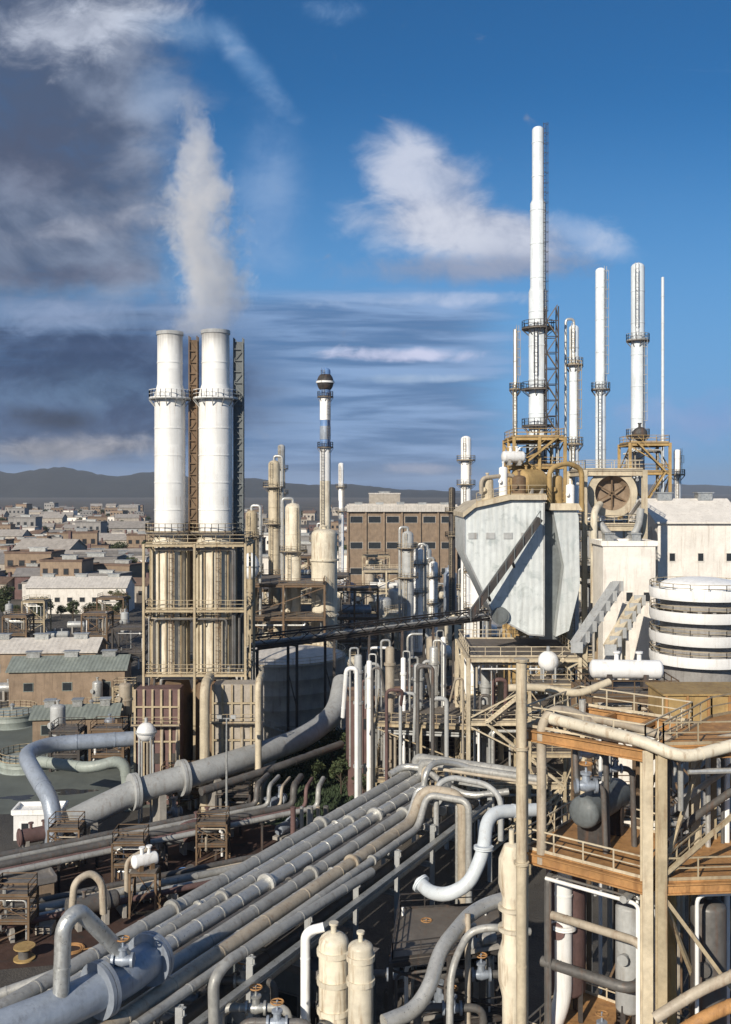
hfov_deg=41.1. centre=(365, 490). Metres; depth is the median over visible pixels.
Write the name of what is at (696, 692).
platform
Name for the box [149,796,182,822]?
pump
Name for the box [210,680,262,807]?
furnace
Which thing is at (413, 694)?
riser pipe
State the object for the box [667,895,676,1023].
riser pipe
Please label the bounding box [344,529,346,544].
town house
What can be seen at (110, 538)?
town house
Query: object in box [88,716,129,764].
steel structure
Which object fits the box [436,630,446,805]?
vertical exchanger
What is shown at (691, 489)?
hills
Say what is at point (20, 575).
town house
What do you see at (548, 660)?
spherical vessel
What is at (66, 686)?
window
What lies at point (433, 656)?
vertical exchanger
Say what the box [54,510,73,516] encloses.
town house
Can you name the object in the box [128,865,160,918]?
steel structure
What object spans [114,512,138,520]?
town house
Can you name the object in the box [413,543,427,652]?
distillation column
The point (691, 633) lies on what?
gallery tower
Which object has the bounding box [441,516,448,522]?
window
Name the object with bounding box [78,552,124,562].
town house
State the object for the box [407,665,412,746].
riser pipe
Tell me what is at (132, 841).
steel structure
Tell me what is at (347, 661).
vessel
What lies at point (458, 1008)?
valve
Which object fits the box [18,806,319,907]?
pipe
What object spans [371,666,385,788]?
riser pipe
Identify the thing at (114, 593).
tree
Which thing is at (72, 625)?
horizontal drum
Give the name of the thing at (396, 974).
valve
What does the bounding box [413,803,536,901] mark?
pipe
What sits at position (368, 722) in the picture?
vertical exchanger
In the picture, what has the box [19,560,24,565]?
window
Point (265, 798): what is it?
pump
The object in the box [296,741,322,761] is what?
tree
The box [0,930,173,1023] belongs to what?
pipe
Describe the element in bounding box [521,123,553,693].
distillation column
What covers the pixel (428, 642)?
upright vessel
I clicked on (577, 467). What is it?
pipe
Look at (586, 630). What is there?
chute
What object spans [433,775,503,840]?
pipe
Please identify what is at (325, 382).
vent stack
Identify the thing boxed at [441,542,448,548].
window
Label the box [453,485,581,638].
hopper house
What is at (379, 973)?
pipe
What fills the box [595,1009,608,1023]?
valve
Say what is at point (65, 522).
town house
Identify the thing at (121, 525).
town house
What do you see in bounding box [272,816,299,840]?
pump
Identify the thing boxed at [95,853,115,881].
pipe trestle
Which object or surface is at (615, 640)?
chute
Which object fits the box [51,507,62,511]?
town house
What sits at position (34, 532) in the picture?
town house
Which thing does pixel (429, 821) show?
pipe
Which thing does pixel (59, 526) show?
town house
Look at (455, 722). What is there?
steel structure
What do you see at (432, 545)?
window
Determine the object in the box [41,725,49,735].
window
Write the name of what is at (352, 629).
horizontal drum
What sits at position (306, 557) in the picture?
steel structure
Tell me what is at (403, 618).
yard lamp
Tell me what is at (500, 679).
riser pipe
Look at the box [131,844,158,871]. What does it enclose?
horizontal drum
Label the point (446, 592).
upright vessel
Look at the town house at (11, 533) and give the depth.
611.37 m
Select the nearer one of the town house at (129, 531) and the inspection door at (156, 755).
the inspection door at (156, 755)
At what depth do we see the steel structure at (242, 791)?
117.97 m
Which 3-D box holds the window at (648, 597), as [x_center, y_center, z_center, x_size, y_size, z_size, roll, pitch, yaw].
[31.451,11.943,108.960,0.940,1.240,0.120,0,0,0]
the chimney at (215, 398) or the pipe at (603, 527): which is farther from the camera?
the chimney at (215, 398)
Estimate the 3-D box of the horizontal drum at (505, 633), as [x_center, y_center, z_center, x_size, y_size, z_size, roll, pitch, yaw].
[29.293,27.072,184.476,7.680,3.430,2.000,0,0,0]
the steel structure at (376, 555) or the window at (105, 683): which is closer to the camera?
the window at (105, 683)
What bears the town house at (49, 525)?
on the ground at (376, 920)
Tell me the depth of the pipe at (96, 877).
84.68 m
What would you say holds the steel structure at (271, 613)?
on the ground at (376, 920)
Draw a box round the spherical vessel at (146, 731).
[135,717,156,823]
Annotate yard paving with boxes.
[0,717,345,813]
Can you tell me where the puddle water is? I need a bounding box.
[0,789,288,915]
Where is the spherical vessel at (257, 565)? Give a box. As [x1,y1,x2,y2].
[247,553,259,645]
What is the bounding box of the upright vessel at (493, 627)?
[484,624,496,636]
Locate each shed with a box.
[0,632,108,682]
[5,649,133,705]
[29,696,124,741]
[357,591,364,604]
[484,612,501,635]
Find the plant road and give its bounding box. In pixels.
[0,677,510,706]
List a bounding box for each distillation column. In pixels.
[244,504,263,640]
[258,527,263,568]
[263,455,284,634]
[278,444,287,573]
[279,497,306,636]
[309,522,319,566]
[335,463,346,582]
[397,526,418,658]
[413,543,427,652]
[420,544,431,635]
[427,557,441,635]
[445,487,456,615]
[456,568,460,615]
[457,436,475,636]
[463,566,488,680]
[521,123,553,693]
[564,318,582,681]
[588,518,589,606]
[591,266,609,520]
[626,262,649,503]
[672,448,684,497]
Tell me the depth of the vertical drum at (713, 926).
49.83 m
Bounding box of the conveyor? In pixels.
[467,511,542,620]
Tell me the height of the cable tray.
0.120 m
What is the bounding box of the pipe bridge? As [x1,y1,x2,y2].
[247,608,491,756]
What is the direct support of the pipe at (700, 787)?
attached to the steel structure at (701, 868)
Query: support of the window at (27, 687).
in the shed at (39, 678)
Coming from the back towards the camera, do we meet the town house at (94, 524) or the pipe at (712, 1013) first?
the town house at (94, 524)
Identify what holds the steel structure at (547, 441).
on the ground at (376, 920)
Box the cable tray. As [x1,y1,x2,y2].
[189,810,477,1023]
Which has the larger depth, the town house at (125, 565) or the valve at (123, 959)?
the town house at (125, 565)
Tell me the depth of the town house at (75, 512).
1462.83 m
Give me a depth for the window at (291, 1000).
70.34 m
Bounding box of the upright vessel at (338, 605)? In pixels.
[337,597,339,647]
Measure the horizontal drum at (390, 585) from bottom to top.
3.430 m
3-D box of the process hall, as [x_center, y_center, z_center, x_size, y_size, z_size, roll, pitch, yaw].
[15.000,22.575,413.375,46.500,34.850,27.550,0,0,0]
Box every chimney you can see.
[145,330,193,762]
[189,328,241,795]
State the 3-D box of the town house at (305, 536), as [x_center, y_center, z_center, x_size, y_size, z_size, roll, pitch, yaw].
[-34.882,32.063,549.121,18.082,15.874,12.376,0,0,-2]
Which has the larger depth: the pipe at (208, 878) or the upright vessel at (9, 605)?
the upright vessel at (9, 605)
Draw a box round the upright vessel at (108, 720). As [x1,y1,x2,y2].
[104,714,114,722]
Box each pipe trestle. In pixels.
[55,865,59,892]
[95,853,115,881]
[163,842,167,871]
[212,832,217,860]
[239,822,263,850]
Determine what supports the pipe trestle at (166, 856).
on the red earth ground at (247, 842)
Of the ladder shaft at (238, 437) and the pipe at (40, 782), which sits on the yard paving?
the ladder shaft at (238, 437)
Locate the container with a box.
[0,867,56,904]
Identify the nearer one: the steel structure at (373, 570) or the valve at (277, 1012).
the valve at (277, 1012)
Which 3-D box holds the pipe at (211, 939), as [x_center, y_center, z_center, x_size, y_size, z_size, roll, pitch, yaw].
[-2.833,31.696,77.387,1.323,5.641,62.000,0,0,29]
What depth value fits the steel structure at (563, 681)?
101.56 m
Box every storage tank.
[236,638,346,739]
[381,605,427,648]
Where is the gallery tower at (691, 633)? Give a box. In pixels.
[649,576,730,833]
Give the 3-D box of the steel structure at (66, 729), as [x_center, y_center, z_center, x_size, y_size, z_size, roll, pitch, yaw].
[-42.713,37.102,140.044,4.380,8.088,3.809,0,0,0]
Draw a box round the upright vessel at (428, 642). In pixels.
[426,633,440,684]
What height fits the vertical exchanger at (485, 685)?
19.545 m
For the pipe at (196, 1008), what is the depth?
74.00 m
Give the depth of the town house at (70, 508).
1637.76 m
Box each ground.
[0,494,730,1023]
[0,824,297,969]
[262,751,353,826]
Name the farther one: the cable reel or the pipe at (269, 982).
the cable reel
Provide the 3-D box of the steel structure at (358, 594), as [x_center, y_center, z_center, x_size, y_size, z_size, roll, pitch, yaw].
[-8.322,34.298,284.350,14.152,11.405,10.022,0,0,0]
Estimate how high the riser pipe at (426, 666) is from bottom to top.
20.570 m
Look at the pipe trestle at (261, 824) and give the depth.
108.09 m
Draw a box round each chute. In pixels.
[569,581,623,738]
[603,595,645,729]
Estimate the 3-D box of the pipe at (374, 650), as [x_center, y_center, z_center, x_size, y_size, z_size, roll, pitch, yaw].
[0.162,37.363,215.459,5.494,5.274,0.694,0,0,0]
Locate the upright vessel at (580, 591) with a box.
[579,578,580,599]
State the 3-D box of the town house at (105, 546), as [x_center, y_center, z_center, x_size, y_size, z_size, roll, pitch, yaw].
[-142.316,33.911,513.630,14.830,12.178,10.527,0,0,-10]
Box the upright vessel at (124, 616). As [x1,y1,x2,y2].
[119,609,129,640]
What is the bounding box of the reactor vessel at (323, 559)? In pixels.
[310,525,338,647]
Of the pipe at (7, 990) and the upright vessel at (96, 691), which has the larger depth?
the upright vessel at (96, 691)
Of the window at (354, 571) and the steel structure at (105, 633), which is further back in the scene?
the window at (354, 571)
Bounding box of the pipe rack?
[166,776,493,1023]
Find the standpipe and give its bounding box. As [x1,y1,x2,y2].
[124,847,146,913]
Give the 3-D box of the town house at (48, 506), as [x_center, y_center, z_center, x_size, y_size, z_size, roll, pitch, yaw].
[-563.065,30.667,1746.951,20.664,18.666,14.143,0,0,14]
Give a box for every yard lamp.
[217,715,235,832]
[398,601,408,650]
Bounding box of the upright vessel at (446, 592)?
[443,569,457,617]
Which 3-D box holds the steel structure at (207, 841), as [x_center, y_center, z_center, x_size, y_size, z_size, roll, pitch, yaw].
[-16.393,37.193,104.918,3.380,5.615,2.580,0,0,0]
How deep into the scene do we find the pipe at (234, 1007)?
59.87 m
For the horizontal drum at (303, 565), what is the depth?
338.81 m
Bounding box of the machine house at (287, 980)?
[206,927,379,1023]
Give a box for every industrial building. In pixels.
[346,681,515,795]
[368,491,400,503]
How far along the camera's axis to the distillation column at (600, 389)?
156.21 m
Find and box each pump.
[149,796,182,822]
[251,797,274,824]
[270,784,287,806]
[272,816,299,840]
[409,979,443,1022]
[464,922,499,953]
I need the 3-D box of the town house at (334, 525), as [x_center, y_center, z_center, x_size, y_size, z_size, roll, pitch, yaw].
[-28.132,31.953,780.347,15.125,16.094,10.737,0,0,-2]
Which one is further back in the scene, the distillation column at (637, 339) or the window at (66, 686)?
the window at (66, 686)
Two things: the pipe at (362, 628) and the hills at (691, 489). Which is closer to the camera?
the pipe at (362, 628)
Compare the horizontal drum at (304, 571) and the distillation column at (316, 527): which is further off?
the horizontal drum at (304, 571)
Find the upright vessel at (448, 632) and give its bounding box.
[444,615,460,669]
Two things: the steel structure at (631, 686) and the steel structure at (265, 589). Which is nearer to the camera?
the steel structure at (631, 686)
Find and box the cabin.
[11,801,68,840]
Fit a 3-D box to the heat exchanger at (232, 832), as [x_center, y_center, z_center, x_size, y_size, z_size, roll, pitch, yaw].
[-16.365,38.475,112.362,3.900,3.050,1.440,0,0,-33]
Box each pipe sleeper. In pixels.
[5,928,14,942]
[116,904,126,917]
[164,893,177,899]
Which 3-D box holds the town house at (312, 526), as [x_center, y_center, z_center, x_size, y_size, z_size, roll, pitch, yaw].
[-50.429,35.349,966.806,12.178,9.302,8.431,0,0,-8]
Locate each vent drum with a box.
[481,473,492,499]
[498,461,506,495]
[512,470,525,493]
[552,470,562,502]
[566,479,574,502]
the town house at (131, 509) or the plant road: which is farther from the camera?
the town house at (131, 509)
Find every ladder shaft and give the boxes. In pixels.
[188,336,198,609]
[233,338,243,679]
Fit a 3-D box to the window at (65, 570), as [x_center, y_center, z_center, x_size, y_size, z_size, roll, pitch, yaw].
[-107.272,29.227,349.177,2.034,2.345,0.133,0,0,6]
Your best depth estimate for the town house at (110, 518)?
1159.58 m
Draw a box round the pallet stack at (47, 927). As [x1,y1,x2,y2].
[35,920,55,934]
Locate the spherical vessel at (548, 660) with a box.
[538,646,558,681]
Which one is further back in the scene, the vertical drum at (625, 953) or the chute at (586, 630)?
the chute at (586, 630)
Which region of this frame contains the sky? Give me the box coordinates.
[0,0,730,490]
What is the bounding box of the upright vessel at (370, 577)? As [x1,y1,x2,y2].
[365,565,374,604]
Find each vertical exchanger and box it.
[349,647,362,796]
[366,653,376,791]
[380,639,395,766]
[400,650,410,763]
[408,656,423,761]
[428,639,442,755]
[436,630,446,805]
[453,654,459,755]
[470,663,473,799]
[480,662,495,804]
[493,662,504,823]
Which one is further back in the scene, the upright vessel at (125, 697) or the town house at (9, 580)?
the town house at (9, 580)
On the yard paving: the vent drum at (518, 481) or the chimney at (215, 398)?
the chimney at (215, 398)
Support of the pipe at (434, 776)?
on the pipe rack
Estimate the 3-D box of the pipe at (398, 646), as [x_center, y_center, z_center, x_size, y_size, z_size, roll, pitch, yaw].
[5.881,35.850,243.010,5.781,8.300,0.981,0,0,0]
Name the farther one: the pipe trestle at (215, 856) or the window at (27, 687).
the window at (27, 687)
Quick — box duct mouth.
[588,476,636,517]
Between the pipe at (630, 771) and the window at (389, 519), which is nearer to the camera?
the pipe at (630, 771)
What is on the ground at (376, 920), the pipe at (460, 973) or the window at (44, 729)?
the pipe at (460, 973)
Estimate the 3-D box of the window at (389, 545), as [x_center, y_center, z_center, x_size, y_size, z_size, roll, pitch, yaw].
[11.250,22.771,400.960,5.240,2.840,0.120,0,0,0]
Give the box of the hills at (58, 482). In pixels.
[0,467,471,497]
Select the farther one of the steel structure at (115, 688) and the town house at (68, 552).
the town house at (68, 552)
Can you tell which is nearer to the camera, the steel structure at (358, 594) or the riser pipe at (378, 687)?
the riser pipe at (378, 687)
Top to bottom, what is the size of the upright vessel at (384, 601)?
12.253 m
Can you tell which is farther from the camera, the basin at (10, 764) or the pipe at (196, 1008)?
the basin at (10, 764)
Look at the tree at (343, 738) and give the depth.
137.35 m
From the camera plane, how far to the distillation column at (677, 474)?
199.28 m
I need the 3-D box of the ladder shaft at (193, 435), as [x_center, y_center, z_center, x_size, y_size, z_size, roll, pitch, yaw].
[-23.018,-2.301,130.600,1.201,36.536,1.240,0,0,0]
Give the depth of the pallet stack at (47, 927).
87.88 m
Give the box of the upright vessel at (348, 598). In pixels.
[341,580,357,625]
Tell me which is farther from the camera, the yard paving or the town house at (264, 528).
the town house at (264, 528)
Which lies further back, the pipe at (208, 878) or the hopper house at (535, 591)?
the hopper house at (535, 591)
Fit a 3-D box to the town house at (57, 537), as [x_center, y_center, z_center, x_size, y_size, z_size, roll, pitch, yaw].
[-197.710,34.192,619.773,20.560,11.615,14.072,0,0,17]
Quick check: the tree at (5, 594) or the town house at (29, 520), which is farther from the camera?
the town house at (29, 520)
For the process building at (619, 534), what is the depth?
136.34 m
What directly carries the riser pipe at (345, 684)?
on the ground at (376, 920)
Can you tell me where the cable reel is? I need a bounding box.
[13,941,34,963]
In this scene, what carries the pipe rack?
on the ground at (376, 920)
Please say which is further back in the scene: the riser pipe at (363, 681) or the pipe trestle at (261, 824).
the riser pipe at (363, 681)
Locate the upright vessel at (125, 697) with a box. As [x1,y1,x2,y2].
[117,679,132,725]
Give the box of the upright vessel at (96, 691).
[90,677,102,702]
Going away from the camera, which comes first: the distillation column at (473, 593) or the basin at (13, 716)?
the basin at (13, 716)
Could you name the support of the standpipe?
on the red earth ground at (247, 842)
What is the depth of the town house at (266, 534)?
647.94 m
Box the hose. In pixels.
[71,942,90,954]
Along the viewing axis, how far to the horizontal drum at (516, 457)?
134.62 m
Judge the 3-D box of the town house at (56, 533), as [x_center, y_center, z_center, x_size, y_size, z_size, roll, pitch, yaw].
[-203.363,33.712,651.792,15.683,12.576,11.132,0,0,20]
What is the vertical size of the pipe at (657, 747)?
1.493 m
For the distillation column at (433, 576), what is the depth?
257.19 m
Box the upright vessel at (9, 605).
[3,601,13,628]
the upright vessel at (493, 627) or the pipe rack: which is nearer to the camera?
the pipe rack
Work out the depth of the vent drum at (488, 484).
112.87 m
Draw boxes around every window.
[7,560,12,565]
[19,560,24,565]
[20,822,28,829]
[23,683,32,691]
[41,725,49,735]
[42,568,47,572]
[54,597,59,601]
[62,682,71,690]
[63,568,68,574]
[79,597,84,601]
[102,681,110,689]
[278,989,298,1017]
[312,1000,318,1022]
[350,516,362,522]
[350,542,362,548]
[350,568,361,574]
[363,718,365,729]
[363,762,365,774]
[368,516,380,522]
[368,542,380,548]
[386,516,398,522]
[386,542,397,548]
[405,516,416,522]
[423,516,435,522]
[423,542,435,548]
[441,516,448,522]
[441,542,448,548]
[625,591,633,601]
[643,591,650,601]
[669,552,675,561]
[697,552,703,561]
[725,552,730,561]
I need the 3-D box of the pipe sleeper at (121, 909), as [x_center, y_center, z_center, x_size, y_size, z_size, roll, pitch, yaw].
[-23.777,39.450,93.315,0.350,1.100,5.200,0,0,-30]
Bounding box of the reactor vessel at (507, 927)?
[498,829,515,1023]
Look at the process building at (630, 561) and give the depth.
109.00 m
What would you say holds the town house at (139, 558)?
on the ground at (376, 920)
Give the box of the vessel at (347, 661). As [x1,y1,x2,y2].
[344,649,355,676]
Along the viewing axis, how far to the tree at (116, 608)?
287.46 m
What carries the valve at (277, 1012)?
attached to the pipe at (256, 1020)
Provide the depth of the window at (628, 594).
108.90 m
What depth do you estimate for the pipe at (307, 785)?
104.08 m
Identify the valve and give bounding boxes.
[110,935,134,967]
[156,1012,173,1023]
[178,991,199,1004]
[233,962,253,987]
[245,983,266,1015]
[266,998,287,1023]
[387,967,404,980]
[421,917,431,922]
[442,985,462,1015]
[471,952,491,981]
[574,761,598,792]
[578,733,599,759]
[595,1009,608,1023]
[609,757,622,772]
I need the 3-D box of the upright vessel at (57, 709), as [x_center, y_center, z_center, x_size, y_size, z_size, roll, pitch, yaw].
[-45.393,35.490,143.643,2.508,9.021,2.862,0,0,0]
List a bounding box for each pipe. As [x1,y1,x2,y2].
[0,754,529,1008]
[0,772,269,856]
[0,773,303,867]
[0,774,280,860]
[0,776,325,876]
[0,777,313,869]
[0,805,328,909]
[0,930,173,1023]
[0,969,52,998]
[2,806,295,929]
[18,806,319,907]
[19,731,133,842]
[30,805,312,912]
[36,756,131,810]
[39,806,303,914]
[45,759,423,991]
[53,904,135,997]
[66,674,351,834]
[69,870,106,914]
[72,759,536,980]
[77,782,480,1023]
[98,786,456,1023]
[100,785,464,1023]
[130,792,471,1023]
[149,807,446,1023]
[162,799,478,1023]
[164,782,446,951]
[173,801,441,954]
[199,673,214,811]
[199,740,343,795]
[207,975,277,1017]
[208,867,374,1023]
[220,1002,291,1023]
[225,809,486,1015]
[240,1017,310,1023]
[252,613,486,645]
[255,615,488,645]
[255,671,264,805]
[278,776,290,804]
[300,922,324,1021]
[341,666,358,797]
[354,647,378,663]
[362,666,384,682]
[362,679,364,793]
[364,662,379,747]
[367,646,385,660]
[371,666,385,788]
[373,969,424,983]
[379,617,400,650]
[380,892,501,1023]
[385,688,403,780]
[388,763,508,798]
[399,692,415,764]
[406,633,428,661]
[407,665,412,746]
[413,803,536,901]
[413,1002,487,1023]
[416,663,430,839]
[416,664,434,784]
[421,759,514,785]
[421,766,536,785]
[422,659,439,747]
[429,696,448,848]
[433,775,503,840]
[438,664,440,748]
[444,969,497,1023]
[446,924,530,1023]
[449,677,463,789]
[464,913,470,1023]
[478,694,490,821]
[479,473,514,493]
[492,677,507,844]
[508,678,611,696]
[514,657,528,1023]
[536,705,595,864]
[540,956,653,992]
[547,461,583,510]
[548,713,730,761]
[550,911,636,948]
[551,872,575,1023]
[568,712,730,739]
[572,736,608,853]
[577,736,610,850]
[590,501,602,602]
[597,508,644,538]
[601,740,636,846]
[652,969,730,1022]
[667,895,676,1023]
[670,763,730,814]
[670,787,730,837]
[680,998,730,1023]
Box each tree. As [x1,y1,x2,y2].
[0,585,14,603]
[0,600,13,611]
[13,605,20,612]
[30,596,54,609]
[30,607,41,617]
[55,605,67,615]
[65,600,81,620]
[81,602,100,620]
[98,604,120,613]
[107,589,130,608]
[113,541,128,548]
[116,599,126,611]
[127,557,137,562]
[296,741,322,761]
[304,758,325,787]
[319,727,345,765]
[329,757,349,793]
[333,732,345,757]
[351,773,365,791]
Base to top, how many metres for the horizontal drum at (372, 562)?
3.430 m
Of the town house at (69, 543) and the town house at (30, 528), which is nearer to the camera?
the town house at (69, 543)
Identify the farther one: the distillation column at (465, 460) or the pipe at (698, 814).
the distillation column at (465, 460)
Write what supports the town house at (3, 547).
on the ground at (376, 920)
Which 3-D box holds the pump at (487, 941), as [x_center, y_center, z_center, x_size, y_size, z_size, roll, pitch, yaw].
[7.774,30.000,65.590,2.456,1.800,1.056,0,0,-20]
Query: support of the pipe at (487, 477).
on the hopper house at (535, 591)
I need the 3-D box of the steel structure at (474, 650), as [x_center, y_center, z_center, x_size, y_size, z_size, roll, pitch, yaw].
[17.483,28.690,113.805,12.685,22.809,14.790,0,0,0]
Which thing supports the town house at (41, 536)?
on the ground at (376, 920)
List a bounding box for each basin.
[0,700,36,730]
[0,743,48,775]
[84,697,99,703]
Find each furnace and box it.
[130,685,182,804]
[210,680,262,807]
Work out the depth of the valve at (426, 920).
69.97 m
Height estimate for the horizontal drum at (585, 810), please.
3.538 m
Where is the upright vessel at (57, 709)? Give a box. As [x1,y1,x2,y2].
[47,700,65,758]
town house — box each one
[0,507,9,520]
[0,523,15,528]
[0,525,31,538]
[0,537,13,543]
[0,543,17,549]
[0,570,5,575]
[0,572,14,598]
[4,547,64,569]
[5,563,39,574]
[8,507,28,516]
[8,515,42,529]
[11,531,86,549]
[12,537,25,544]
[13,568,39,598]
[15,525,38,530]
[16,503,31,509]
[21,579,28,603]
[22,534,53,538]
[29,508,43,514]
[29,527,47,534]
[39,511,67,522]
[39,555,93,575]
[41,510,59,513]
[42,521,55,530]
[44,502,57,509]
[47,531,62,535]
[48,527,65,531]
[50,534,62,538]
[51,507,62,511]
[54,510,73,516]
[55,522,69,529]
[56,520,74,523]
[61,524,74,529]
[63,510,77,514]
[63,528,98,544]
[64,506,75,509]
[64,544,102,554]
[67,516,87,520]
[73,548,117,554]
[75,519,106,532]
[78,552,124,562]
[80,510,92,514]
[86,542,110,548]
[86,569,132,575]
[87,515,107,521]
[90,502,101,509]
[91,506,100,513]
[93,559,148,577]
[99,530,127,544]
[104,507,117,515]
[104,545,147,551]
[105,504,117,506]
[108,516,113,520]
[109,517,148,532]
[110,509,127,515]
[111,529,138,532]
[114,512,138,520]
[118,505,137,513]
[118,550,141,555]
[118,554,149,561]
[126,531,153,546]
[133,573,149,602]
[134,511,143,515]
[135,504,143,511]
[257,512,267,531]
[262,532,267,549]
[262,537,265,553]
[262,554,267,573]
[301,516,306,523]
[301,533,310,540]
[301,541,310,554]
[302,509,316,519]
[308,521,319,530]
[331,520,337,529]
[332,507,344,515]
[337,550,346,579]
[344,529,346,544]
[457,552,460,580]
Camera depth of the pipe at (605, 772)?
51.49 m
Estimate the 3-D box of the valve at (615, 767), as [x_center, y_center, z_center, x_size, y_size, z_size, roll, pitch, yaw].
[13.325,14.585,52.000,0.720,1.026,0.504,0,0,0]
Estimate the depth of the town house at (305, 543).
490.81 m
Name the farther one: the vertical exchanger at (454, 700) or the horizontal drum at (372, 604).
the horizontal drum at (372, 604)
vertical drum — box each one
[317,920,348,1023]
[346,929,374,1023]
[546,869,585,1022]
[615,890,639,1023]
[690,896,726,1023]
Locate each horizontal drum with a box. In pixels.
[0,679,8,700]
[46,628,69,636]
[67,619,83,633]
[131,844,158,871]
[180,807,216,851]
[301,562,310,568]
[301,567,310,573]
[341,624,369,638]
[342,602,371,616]
[365,558,382,565]
[368,601,375,610]
[370,580,397,588]
[425,643,451,656]
[438,591,460,598]
[500,628,525,636]
[501,446,525,465]
[509,465,546,493]
[569,771,629,848]
[589,651,663,689]
[632,423,646,440]
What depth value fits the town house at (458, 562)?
431.00 m
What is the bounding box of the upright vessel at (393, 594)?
[388,586,401,608]
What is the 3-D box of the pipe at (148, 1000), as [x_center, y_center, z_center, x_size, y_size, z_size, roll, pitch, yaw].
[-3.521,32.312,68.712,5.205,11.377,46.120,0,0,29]
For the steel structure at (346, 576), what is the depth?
259.52 m
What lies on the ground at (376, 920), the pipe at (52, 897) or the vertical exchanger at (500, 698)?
the vertical exchanger at (500, 698)
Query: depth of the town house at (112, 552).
401.61 m
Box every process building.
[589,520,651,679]
[590,532,657,829]
[629,492,730,679]
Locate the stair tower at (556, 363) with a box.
[544,305,558,501]
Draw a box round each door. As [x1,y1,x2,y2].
[98,687,110,702]
[136,593,141,602]
[154,753,159,763]
[168,753,174,763]
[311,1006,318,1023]
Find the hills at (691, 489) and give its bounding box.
[447,484,730,493]
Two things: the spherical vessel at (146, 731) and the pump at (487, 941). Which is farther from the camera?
the spherical vessel at (146, 731)
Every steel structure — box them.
[0,872,38,940]
[2,609,34,637]
[21,595,51,632]
[47,811,85,871]
[49,717,86,771]
[81,606,113,648]
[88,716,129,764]
[96,592,128,631]
[111,620,149,668]
[111,824,149,881]
[112,677,137,712]
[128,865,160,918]
[142,531,254,797]
[161,761,199,809]
[195,806,230,865]
[215,777,253,807]
[255,574,326,645]
[258,587,280,635]
[264,587,310,633]
[301,553,310,599]
[307,569,350,625]
[337,581,378,655]
[339,591,360,626]
[362,551,389,584]
[362,564,401,626]
[374,688,515,842]
[388,888,501,1023]
[455,629,581,852]
[484,631,510,684]
[502,428,566,733]
[527,666,576,874]
[527,686,700,1023]
[567,460,647,774]
[571,667,682,1022]
[579,602,588,678]
[618,435,671,519]
[636,703,730,1023]
[655,693,730,1023]
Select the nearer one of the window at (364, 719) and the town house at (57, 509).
the window at (364, 719)
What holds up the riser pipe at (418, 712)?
on the ground at (376, 920)
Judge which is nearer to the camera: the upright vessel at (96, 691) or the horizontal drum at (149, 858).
the horizontal drum at (149, 858)
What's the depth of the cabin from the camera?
111.34 m
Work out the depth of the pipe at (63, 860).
102.11 m
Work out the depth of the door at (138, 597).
346.49 m
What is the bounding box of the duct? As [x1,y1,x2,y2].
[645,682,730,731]
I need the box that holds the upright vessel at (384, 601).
[376,594,390,625]
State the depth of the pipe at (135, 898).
92.79 m
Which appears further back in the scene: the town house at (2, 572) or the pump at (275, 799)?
the town house at (2, 572)
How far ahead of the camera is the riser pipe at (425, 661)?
126.73 m
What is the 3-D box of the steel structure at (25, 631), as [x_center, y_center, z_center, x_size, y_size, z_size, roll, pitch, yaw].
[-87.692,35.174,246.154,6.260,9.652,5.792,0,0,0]
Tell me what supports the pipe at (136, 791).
on the ground at (376, 920)
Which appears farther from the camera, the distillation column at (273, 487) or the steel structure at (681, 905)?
the distillation column at (273, 487)
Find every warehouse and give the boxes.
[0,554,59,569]
[24,573,135,613]
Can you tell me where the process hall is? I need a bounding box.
[345,502,457,586]
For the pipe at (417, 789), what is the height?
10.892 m
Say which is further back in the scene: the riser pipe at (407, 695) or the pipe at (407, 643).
the pipe at (407, 643)
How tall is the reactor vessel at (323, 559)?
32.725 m
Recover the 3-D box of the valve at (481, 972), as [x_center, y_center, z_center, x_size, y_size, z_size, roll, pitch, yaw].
[7.600,31.332,64.000,1.260,1.795,0.882,0,0,0]
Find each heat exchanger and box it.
[16,819,45,846]
[64,889,119,931]
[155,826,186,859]
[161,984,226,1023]
[217,828,233,836]
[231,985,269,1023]
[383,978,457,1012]
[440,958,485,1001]
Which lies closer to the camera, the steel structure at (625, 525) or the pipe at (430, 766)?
the pipe at (430, 766)
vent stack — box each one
[316,368,334,528]
[509,325,521,445]
[661,277,664,491]
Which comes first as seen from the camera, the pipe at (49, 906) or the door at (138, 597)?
the pipe at (49, 906)
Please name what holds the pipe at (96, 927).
attached to the pipe at (101, 989)

